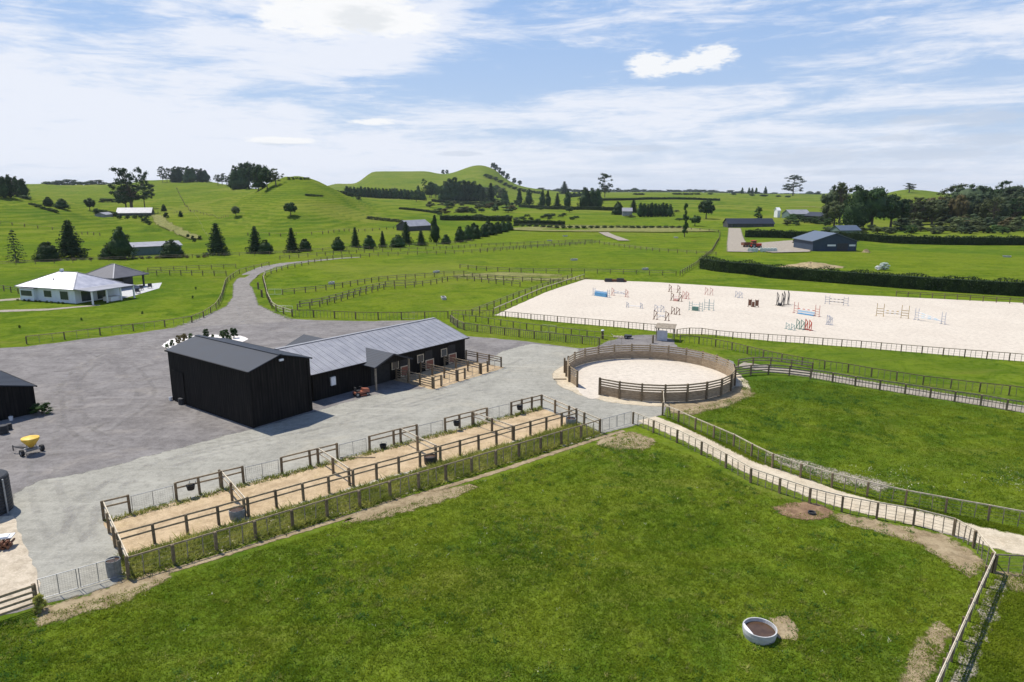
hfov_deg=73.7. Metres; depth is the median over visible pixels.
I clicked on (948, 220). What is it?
scrub tree
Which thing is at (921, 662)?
worn strip
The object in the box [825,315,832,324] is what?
show jump
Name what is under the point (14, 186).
pine tree
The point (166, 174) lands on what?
pine tree
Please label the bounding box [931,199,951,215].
broadleaf tree
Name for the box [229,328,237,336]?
garden plant
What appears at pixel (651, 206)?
cypress tree
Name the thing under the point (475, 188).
cypress tree
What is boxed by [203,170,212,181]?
cypress tree
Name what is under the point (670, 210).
cypress tree
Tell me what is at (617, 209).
cypress tree
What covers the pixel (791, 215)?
scrub tree
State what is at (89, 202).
broadleaf tree
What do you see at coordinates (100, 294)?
window
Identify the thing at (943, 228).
undergrowth bush
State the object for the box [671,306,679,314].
show jump
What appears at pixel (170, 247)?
cypress tree
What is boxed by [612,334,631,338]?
harrow
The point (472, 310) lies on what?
arena side fence
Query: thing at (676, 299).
show jump
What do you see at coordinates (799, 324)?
show jump
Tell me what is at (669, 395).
round pen
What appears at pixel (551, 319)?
batten fence
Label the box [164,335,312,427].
black barn
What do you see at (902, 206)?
broadleaf tree
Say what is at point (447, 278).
lane fence
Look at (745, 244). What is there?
red trailer
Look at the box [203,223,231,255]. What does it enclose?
fir tree
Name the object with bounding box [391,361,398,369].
window
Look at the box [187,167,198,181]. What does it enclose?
cypress tree
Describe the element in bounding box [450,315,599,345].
batten fence
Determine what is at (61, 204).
cypress tree
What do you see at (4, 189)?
cypress tree
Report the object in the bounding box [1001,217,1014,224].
scrub tree
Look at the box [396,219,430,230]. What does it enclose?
boundary house
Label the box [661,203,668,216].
cypress tree
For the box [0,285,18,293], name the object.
fence
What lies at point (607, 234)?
field track
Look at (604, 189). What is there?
pine tree
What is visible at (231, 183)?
cypress tree
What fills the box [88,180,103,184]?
skyline tree
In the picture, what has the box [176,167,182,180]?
cypress tree
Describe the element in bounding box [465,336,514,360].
grey gravel corner
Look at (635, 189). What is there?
horizon tree
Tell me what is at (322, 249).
fence
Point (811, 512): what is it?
bucket in hole
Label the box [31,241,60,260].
cypress tree
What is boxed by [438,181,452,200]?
cypress tree
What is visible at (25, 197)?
bush
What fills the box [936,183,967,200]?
gum tree
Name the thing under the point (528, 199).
cypress tree
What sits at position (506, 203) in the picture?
scrub tree
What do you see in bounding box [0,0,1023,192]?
sky
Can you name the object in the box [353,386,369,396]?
ride on mower
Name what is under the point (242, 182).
cypress tree
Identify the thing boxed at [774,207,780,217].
distant hut
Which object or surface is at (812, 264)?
straw mound
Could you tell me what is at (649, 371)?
round pen floor
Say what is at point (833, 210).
broadleaf tree
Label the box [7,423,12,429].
drum
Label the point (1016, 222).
scrub tree
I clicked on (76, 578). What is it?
double gate
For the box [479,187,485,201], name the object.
fir tree
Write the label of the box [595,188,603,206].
cypress tree
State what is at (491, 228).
cypress tree
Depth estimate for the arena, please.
113.82 m
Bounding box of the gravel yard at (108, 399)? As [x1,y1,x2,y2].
[0,319,735,613]
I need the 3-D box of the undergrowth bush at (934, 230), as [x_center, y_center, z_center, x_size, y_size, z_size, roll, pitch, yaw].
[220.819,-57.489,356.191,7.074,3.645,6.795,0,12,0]
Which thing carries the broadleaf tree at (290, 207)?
on the ground at (310, 219)
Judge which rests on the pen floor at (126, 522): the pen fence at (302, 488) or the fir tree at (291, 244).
the pen fence at (302, 488)
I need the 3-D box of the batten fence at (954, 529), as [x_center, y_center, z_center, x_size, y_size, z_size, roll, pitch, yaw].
[18.248,9.367,48.540,3.018,1.208,28.469,-9,15,-37]
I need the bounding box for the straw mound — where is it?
[782,262,842,268]
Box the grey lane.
[739,362,1023,412]
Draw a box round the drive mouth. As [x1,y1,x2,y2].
[176,286,292,327]
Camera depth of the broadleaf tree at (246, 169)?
811.75 m
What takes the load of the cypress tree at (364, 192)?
on the ground at (310, 219)
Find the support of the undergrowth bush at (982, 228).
on the ground at (310, 219)
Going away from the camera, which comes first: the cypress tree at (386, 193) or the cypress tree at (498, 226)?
the cypress tree at (498, 226)
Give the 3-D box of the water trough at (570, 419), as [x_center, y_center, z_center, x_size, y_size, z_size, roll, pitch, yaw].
[5.187,7.089,60.167,0.920,0.620,0.920,0,12,0]
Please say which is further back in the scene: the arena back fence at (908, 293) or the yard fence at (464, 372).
the arena back fence at (908, 293)
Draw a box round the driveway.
[233,257,358,288]
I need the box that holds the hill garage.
[95,212,113,216]
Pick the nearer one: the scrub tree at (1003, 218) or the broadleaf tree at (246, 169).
the scrub tree at (1003, 218)
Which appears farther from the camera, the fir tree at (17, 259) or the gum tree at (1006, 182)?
the gum tree at (1006, 182)
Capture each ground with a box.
[0,165,1023,681]
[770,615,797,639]
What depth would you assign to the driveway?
170.15 m
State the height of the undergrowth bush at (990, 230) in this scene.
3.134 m
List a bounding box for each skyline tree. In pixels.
[41,181,56,184]
[51,180,66,184]
[59,179,76,184]
[69,181,82,184]
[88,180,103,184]
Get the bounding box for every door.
[171,370,185,404]
[400,365,407,376]
[425,358,433,369]
[448,352,456,363]
[836,243,847,250]
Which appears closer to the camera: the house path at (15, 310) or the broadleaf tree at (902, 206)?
the house path at (15, 310)
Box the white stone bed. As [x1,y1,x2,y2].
[162,335,247,348]
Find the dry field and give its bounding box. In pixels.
[512,225,714,231]
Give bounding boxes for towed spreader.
[12,435,44,456]
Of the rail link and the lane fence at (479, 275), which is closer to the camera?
the rail link
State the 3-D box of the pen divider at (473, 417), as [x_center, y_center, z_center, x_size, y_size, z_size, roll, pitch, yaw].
[-1.691,7.199,58.113,0.206,1.381,5.264,-12,17,-43]
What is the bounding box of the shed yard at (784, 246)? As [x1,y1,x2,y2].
[758,240,809,251]
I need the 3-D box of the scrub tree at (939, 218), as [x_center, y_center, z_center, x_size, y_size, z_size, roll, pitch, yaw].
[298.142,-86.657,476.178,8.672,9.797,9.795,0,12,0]
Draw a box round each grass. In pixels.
[453,272,589,280]
[666,417,1023,681]
[684,379,1023,524]
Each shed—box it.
[129,240,181,254]
[622,208,632,215]
[792,231,858,250]
[829,225,861,232]
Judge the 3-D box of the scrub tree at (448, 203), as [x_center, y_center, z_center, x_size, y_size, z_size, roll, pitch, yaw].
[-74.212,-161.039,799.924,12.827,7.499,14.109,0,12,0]
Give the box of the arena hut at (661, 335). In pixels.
[655,323,676,341]
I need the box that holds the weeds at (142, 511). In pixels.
[104,405,543,521]
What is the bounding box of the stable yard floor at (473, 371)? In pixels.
[394,360,503,388]
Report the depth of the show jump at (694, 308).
118.30 m
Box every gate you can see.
[37,558,116,598]
[131,486,173,510]
[245,460,278,480]
[339,438,366,457]
[418,420,442,436]
[442,372,453,384]
[600,335,621,346]
[602,412,630,430]
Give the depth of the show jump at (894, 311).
112.23 m
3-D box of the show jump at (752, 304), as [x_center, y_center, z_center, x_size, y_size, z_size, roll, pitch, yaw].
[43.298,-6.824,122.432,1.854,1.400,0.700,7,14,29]
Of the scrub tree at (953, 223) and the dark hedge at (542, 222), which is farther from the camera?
the dark hedge at (542, 222)
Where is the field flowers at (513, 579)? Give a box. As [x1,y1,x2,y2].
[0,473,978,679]
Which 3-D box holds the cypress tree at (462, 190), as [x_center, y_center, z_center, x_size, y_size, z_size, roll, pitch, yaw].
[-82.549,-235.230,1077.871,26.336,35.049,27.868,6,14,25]
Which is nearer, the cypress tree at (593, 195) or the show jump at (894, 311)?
the show jump at (894, 311)
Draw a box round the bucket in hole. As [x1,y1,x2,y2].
[808,510,815,514]
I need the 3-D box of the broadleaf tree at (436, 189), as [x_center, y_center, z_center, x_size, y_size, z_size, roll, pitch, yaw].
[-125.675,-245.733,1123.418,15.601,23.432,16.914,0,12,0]
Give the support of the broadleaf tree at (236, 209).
on the ground at (310, 219)
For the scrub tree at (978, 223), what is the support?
on the ground at (310, 219)
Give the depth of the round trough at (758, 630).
31.41 m
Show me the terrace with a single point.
(127, 291)
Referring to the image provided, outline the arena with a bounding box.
[497,279,1023,360]
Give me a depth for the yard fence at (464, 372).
74.50 m
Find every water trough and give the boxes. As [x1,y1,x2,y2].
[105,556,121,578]
[229,506,244,520]
[424,454,436,465]
[566,416,575,424]
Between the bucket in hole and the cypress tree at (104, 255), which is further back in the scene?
the cypress tree at (104, 255)
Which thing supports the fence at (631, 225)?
on the ground at (310, 219)
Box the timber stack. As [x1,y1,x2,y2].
[604,278,626,281]
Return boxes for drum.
[0,424,8,434]
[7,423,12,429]
[178,398,183,404]
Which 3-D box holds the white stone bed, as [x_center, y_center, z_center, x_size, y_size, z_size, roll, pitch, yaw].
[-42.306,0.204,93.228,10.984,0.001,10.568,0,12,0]
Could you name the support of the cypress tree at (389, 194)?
on the ground at (310, 219)
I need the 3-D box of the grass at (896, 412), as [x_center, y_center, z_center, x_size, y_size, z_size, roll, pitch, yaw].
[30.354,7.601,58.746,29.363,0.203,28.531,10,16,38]
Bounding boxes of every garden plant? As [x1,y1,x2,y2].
[175,335,181,342]
[180,333,187,341]
[202,328,208,335]
[222,329,228,338]
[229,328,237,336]
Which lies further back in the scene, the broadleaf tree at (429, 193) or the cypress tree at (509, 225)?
the broadleaf tree at (429, 193)
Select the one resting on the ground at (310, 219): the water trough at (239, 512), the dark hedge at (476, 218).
the dark hedge at (476, 218)
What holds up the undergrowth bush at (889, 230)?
on the ground at (310, 219)
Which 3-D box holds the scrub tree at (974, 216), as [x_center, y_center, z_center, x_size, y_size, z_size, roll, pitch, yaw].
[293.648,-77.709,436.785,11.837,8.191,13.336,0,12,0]
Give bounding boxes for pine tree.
[7,177,20,196]
[132,167,155,207]
[157,166,166,180]
[161,168,171,178]
[167,168,175,181]
[421,179,427,192]
[598,173,612,197]
[782,175,806,195]
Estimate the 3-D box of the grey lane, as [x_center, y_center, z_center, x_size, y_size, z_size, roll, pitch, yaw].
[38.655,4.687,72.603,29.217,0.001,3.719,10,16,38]
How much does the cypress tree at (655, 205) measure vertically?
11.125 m
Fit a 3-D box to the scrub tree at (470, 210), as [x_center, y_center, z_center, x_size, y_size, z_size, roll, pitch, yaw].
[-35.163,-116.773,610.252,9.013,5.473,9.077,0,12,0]
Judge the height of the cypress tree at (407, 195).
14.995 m
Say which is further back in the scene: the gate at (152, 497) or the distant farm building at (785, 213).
the distant farm building at (785, 213)
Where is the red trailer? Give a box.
[741,242,750,247]
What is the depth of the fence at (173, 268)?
176.48 m
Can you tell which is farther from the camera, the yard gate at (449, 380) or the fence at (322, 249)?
the fence at (322, 249)
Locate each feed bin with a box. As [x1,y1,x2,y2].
[186,481,195,490]
[379,443,386,448]
[453,419,459,425]
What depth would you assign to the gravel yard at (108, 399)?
68.24 m
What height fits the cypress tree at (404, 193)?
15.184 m
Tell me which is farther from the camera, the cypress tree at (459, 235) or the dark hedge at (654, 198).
the dark hedge at (654, 198)
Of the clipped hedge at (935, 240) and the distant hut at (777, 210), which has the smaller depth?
the clipped hedge at (935, 240)
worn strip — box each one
[832,513,985,577]
[900,621,953,681]
[950,579,1008,681]
[996,571,1023,591]
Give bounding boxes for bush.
[18,195,31,198]
[27,402,52,413]
[31,593,47,612]
[454,208,463,212]
[860,227,868,232]
[866,224,877,230]
[871,227,884,232]
[879,262,889,269]
[883,227,898,233]
[892,226,904,230]
[903,225,917,233]
[916,226,926,231]
[927,227,941,233]
[936,226,947,232]
[949,225,960,231]
[955,227,967,232]
[965,226,976,233]
[976,226,989,232]
[983,227,996,232]
[991,225,1001,231]
[995,226,1010,233]
[1005,225,1017,231]
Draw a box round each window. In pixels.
[20,290,32,296]
[43,290,51,297]
[59,291,68,299]
[80,291,91,301]
[96,290,105,299]
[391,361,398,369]
[417,354,423,362]
[441,348,446,356]
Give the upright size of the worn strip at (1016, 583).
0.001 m
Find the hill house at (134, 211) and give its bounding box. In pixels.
[116,207,154,215]
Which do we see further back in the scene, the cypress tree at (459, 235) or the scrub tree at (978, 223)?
the scrub tree at (978, 223)
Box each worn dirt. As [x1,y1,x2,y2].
[35,566,176,625]
[343,484,476,521]
[596,432,654,449]
[666,386,755,414]
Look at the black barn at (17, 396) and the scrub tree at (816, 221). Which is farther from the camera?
the scrub tree at (816, 221)
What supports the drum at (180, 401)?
on the gravel yard at (108, 399)
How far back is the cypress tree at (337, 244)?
227.94 m
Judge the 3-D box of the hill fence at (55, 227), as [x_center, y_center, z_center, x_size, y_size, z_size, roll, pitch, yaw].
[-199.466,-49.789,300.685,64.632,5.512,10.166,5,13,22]
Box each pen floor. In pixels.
[104,409,585,554]
[571,358,729,401]
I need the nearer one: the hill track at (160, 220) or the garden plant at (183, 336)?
the garden plant at (183, 336)
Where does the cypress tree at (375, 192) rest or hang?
on the ground at (310, 219)
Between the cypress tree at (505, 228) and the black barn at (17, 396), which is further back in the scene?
the cypress tree at (505, 228)
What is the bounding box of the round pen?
[565,344,736,401]
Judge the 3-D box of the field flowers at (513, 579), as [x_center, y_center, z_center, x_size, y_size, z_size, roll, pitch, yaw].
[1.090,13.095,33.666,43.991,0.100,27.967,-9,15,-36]
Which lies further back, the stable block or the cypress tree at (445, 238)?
the cypress tree at (445, 238)
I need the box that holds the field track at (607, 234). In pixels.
[599,232,626,239]
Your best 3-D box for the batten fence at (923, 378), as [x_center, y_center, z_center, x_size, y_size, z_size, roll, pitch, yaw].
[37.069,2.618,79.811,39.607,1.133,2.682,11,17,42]
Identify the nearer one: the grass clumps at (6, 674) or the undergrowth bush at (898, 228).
the grass clumps at (6, 674)
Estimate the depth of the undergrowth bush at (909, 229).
359.70 m
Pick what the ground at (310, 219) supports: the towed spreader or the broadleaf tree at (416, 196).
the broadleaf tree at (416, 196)
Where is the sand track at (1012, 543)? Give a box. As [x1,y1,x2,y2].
[638,416,1023,554]
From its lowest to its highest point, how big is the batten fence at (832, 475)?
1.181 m
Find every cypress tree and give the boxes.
[0,176,10,197]
[5,174,18,197]
[16,178,29,196]
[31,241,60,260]
[42,197,53,205]
[52,198,70,208]
[97,243,120,259]
[102,226,139,259]
[158,239,184,257]
[161,204,166,210]
[169,166,181,181]
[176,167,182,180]
[182,166,194,182]
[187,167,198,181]
[195,168,207,181]
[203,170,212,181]
[226,165,240,189]
[235,163,251,189]
[257,239,273,253]
[298,238,312,250]
[331,236,345,250]
[358,186,362,196]
[361,187,366,196]
[362,235,377,248]
[366,187,369,197]
[368,188,373,197]
[372,187,376,197]
[376,188,383,198]
[384,189,388,198]
[387,189,391,198]
[389,234,405,247]
[391,189,397,198]
[398,189,402,198]
[402,189,406,198]
[406,190,409,199]
[409,190,413,198]
[419,191,426,200]
[428,215,440,241]
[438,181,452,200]
[440,234,450,243]
[447,178,459,200]
[452,177,464,200]
[454,226,465,241]
[458,181,468,200]
[462,180,469,200]
[463,225,474,240]
[467,181,476,200]
[470,181,479,200]
[472,224,482,238]
[477,184,485,200]
[480,224,489,236]
[487,223,497,234]
[494,221,502,233]
[500,190,509,202]
[501,221,508,231]
[506,220,513,229]
[516,189,522,204]
[523,189,534,204]
[539,190,545,205]
[543,190,551,205]
[563,190,571,205]
[577,187,591,205]
[588,188,598,206]
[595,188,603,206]
[611,201,622,214]
[636,202,643,216]
[642,203,647,216]
[646,204,651,216]
[648,202,654,216]
[652,203,657,216]
[656,204,661,216]
[660,203,664,216]
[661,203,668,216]
[665,204,674,216]
[836,184,877,227]
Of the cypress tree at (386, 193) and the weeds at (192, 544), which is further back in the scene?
the cypress tree at (386, 193)
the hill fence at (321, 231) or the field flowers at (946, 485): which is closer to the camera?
the field flowers at (946, 485)
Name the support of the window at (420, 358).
in the stable block
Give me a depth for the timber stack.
156.53 m
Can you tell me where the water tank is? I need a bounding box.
[0,469,13,515]
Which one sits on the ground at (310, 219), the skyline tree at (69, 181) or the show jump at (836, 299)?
the skyline tree at (69, 181)
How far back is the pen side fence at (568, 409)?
61.37 m
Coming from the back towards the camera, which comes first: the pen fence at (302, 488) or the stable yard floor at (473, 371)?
the stable yard floor at (473, 371)
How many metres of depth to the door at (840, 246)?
237.21 m
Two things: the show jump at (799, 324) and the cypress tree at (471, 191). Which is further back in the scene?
the cypress tree at (471, 191)
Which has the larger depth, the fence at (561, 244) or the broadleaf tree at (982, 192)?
the broadleaf tree at (982, 192)
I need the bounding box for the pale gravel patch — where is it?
[0,516,39,612]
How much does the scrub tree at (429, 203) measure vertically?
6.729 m
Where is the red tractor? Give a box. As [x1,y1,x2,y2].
[749,240,761,247]
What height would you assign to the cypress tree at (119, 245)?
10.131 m
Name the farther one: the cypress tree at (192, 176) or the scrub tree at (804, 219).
the cypress tree at (192, 176)
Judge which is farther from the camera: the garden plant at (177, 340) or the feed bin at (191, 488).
the garden plant at (177, 340)
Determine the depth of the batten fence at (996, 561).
36.55 m
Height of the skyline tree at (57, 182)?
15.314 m
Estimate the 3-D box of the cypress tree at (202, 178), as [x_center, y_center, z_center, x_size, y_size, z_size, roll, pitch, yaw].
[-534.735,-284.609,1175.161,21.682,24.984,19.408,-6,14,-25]
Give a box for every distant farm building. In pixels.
[781,210,808,217]
[804,212,828,221]
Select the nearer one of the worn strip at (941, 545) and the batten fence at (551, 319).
the worn strip at (941, 545)
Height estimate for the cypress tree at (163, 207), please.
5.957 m
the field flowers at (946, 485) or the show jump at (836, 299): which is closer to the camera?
the field flowers at (946, 485)
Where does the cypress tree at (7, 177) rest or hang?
on the ground at (310, 219)
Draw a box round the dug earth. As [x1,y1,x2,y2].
[774,502,832,519]
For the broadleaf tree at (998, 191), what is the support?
on the ground at (310, 219)
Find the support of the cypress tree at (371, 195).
on the ground at (310, 219)
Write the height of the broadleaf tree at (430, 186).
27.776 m
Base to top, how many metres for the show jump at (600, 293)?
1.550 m
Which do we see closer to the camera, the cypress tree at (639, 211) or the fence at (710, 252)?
the fence at (710, 252)
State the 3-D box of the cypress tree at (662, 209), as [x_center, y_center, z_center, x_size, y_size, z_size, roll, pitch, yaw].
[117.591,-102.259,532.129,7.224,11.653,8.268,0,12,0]
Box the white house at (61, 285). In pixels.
[14,269,134,304]
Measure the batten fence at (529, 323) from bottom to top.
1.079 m
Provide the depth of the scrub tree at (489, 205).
744.07 m
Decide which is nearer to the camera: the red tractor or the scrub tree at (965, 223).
the red tractor
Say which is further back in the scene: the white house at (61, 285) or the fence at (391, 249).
the fence at (391, 249)
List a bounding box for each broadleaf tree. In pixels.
[83,197,94,210]
[112,190,133,207]
[231,206,239,213]
[240,162,254,187]
[249,163,257,188]
[251,180,265,190]
[252,164,267,188]
[258,167,273,188]
[282,202,297,215]
[412,194,419,201]
[425,191,433,197]
[426,182,433,197]
[433,185,439,194]
[497,188,507,193]
[689,215,700,225]
[698,199,715,218]
[820,185,846,222]
[820,200,844,225]
[862,186,894,226]
[879,193,912,227]
[905,202,933,219]
[923,200,950,223]
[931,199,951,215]
[947,194,970,216]
[950,184,994,199]
[961,193,982,218]
[973,198,997,222]
[986,186,1004,196]
[993,184,1023,200]
[993,196,1006,204]
[999,200,1021,216]
[1014,196,1023,213]
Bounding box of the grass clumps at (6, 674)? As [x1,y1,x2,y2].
[0,437,979,681]
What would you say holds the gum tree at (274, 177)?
on the ground at (310, 219)
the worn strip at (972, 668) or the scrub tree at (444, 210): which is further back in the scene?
the scrub tree at (444, 210)
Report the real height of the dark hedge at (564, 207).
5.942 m
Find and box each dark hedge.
[399,207,441,213]
[431,199,486,204]
[439,215,511,221]
[513,219,565,225]
[518,204,613,210]
[602,197,719,200]
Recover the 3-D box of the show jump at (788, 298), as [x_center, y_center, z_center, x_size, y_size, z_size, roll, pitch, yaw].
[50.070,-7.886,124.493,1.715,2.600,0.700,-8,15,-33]
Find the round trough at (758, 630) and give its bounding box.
[742,617,777,644]
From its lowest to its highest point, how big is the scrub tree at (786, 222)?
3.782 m
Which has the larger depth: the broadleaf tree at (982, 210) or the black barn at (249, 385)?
the broadleaf tree at (982, 210)
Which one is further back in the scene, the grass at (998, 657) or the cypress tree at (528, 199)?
the cypress tree at (528, 199)
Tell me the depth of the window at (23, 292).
128.78 m
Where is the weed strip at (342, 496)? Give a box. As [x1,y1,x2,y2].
[122,433,601,576]
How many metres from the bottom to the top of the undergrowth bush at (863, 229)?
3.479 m
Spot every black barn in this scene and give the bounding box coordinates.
[0,370,36,420]
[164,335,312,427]
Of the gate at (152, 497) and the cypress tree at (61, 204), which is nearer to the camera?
the gate at (152, 497)
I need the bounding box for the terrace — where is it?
[121,283,161,297]
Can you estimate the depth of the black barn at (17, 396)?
62.25 m
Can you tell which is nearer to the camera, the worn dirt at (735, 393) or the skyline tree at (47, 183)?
the worn dirt at (735, 393)
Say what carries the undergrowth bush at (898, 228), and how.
on the ground at (310, 219)
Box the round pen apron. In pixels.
[552,358,749,406]
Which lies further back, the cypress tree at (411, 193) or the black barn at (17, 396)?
the cypress tree at (411, 193)
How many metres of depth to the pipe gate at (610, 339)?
91.09 m
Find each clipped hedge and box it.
[698,255,1023,296]
[745,228,1023,244]
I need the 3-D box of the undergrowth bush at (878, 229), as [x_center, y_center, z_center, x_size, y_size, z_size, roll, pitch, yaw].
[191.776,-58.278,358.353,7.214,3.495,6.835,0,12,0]
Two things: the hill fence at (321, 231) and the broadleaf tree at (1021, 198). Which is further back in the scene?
the broadleaf tree at (1021, 198)
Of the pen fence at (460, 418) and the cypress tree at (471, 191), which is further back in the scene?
the cypress tree at (471, 191)
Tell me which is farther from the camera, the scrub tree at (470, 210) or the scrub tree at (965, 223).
the scrub tree at (470, 210)
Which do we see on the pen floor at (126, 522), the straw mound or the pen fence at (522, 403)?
the pen fence at (522, 403)
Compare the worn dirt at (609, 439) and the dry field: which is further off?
the dry field
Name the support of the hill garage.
on the ground at (310, 219)
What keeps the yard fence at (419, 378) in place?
on the gravel yard at (108, 399)
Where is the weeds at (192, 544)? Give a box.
[112,421,602,580]
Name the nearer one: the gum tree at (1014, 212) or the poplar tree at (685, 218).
the poplar tree at (685, 218)
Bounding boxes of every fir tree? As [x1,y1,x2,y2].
[4,229,27,261]
[55,220,90,257]
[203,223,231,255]
[245,225,261,253]
[282,228,301,252]
[349,226,361,247]
[378,231,386,247]
[401,221,413,243]
[414,230,427,245]
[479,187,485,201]
[483,183,498,203]
[552,193,560,205]
[558,181,570,193]
[630,199,636,212]
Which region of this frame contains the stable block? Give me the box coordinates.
[274,317,469,400]
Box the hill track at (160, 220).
[151,215,198,238]
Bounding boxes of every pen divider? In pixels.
[218,469,246,516]
[316,448,350,485]
[399,428,436,454]
[471,411,513,440]
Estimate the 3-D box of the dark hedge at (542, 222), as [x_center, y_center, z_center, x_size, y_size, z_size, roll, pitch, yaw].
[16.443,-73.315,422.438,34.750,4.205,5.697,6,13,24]
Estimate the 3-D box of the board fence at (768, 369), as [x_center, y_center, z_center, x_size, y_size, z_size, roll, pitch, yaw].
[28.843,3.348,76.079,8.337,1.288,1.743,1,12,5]
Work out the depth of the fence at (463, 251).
225.41 m
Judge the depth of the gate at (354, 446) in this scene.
53.07 m
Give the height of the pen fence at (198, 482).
1.374 m
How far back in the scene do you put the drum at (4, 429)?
57.76 m
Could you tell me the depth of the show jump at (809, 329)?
101.76 m
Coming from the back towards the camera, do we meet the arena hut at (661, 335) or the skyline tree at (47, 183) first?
the skyline tree at (47, 183)
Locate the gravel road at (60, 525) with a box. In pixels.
[7,344,661,601]
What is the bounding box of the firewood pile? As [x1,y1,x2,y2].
[0,533,14,549]
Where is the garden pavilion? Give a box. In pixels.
[86,264,148,285]
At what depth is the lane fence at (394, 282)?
136.99 m
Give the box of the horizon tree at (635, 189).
[629,188,639,191]
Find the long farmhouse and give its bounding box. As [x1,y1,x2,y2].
[723,218,774,227]
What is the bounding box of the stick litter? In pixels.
[767,452,890,490]
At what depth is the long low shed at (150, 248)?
216.70 m
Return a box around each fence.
[0,239,471,263]
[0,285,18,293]
[0,583,37,615]
[3,221,99,234]
[25,262,269,343]
[100,501,129,564]
[103,494,130,520]
[115,408,577,553]
[124,420,600,578]
[143,270,226,275]
[147,264,235,270]
[174,466,244,499]
[247,227,393,235]
[262,260,308,313]
[279,239,591,258]
[280,443,338,473]
[282,271,560,294]
[291,309,448,319]
[297,276,520,309]
[299,279,415,305]
[309,240,599,262]
[368,424,417,450]
[395,368,432,388]
[420,362,456,380]
[433,375,441,388]
[443,356,479,373]
[444,407,487,431]
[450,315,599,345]
[451,310,674,331]
[451,313,603,338]
[457,368,465,380]
[461,264,676,274]
[465,350,501,367]
[471,274,571,314]
[480,361,488,373]
[483,241,716,253]
[493,274,583,313]
[510,394,542,414]
[519,224,718,231]
[540,395,600,425]
[632,412,994,564]
[661,404,1023,526]
[676,328,1021,361]
[680,234,719,273]
[680,335,1023,395]
[735,364,811,376]
[737,357,813,371]
[809,369,1023,412]
[896,291,1023,303]
[936,552,995,681]
[992,554,1023,573]
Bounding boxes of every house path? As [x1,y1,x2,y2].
[0,298,19,300]
[0,305,98,311]
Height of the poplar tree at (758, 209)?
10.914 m
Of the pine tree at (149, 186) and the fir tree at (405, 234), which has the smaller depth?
the fir tree at (405, 234)
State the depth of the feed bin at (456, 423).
58.55 m
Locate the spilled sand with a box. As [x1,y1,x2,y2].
[575,379,599,398]
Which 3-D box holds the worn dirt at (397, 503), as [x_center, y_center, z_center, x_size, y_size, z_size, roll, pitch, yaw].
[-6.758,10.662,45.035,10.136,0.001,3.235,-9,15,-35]
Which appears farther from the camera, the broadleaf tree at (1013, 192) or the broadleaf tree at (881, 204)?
the broadleaf tree at (1013, 192)
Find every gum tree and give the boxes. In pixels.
[107,167,151,207]
[213,174,220,181]
[267,168,283,185]
[832,181,853,223]
[903,183,915,192]
[908,197,929,222]
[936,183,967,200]
[985,197,1004,218]
[996,180,1012,192]
[1007,198,1023,216]
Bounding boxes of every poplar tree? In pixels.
[682,203,688,236]
[753,206,762,217]
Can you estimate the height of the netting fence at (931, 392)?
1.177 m
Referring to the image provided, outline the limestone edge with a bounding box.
[169,430,624,572]
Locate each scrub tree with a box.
[425,201,434,206]
[440,208,450,212]
[444,200,452,206]
[468,207,476,212]
[484,203,493,207]
[502,200,511,205]
[511,199,520,205]
[782,220,791,224]
[784,214,797,219]
[792,220,801,224]
[798,217,809,222]
[811,218,820,223]
[819,220,831,225]
[893,218,910,225]
[911,219,924,226]
[929,216,944,221]
[930,221,950,227]
[941,213,955,222]
[950,217,964,225]
[954,218,963,227]
[963,221,974,226]
[964,213,978,220]
[969,220,987,227]
[982,217,996,226]
[995,216,1008,224]
[995,220,1010,227]
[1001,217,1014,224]
[1006,217,1023,227]
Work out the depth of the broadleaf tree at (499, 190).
1280.07 m
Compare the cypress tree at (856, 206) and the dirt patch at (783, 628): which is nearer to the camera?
the dirt patch at (783, 628)
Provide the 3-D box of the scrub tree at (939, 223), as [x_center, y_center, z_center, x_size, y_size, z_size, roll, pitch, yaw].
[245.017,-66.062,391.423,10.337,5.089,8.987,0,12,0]
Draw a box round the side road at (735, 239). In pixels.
[727,228,752,251]
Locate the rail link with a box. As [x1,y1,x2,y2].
[661,390,663,414]
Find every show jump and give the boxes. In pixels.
[593,289,609,297]
[612,288,627,296]
[654,310,669,320]
[671,292,681,301]
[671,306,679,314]
[689,301,702,310]
[703,299,713,310]
[747,299,758,306]
[776,292,783,305]
[784,290,790,304]
[784,322,794,330]
[792,302,820,316]
[796,319,804,329]
[805,319,812,330]
[824,296,848,305]
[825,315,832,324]
[876,303,909,318]
[913,308,946,324]
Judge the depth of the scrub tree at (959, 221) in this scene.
373.52 m
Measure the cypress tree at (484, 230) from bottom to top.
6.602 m
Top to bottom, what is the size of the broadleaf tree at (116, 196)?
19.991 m
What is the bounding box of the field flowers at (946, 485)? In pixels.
[855,466,1023,492]

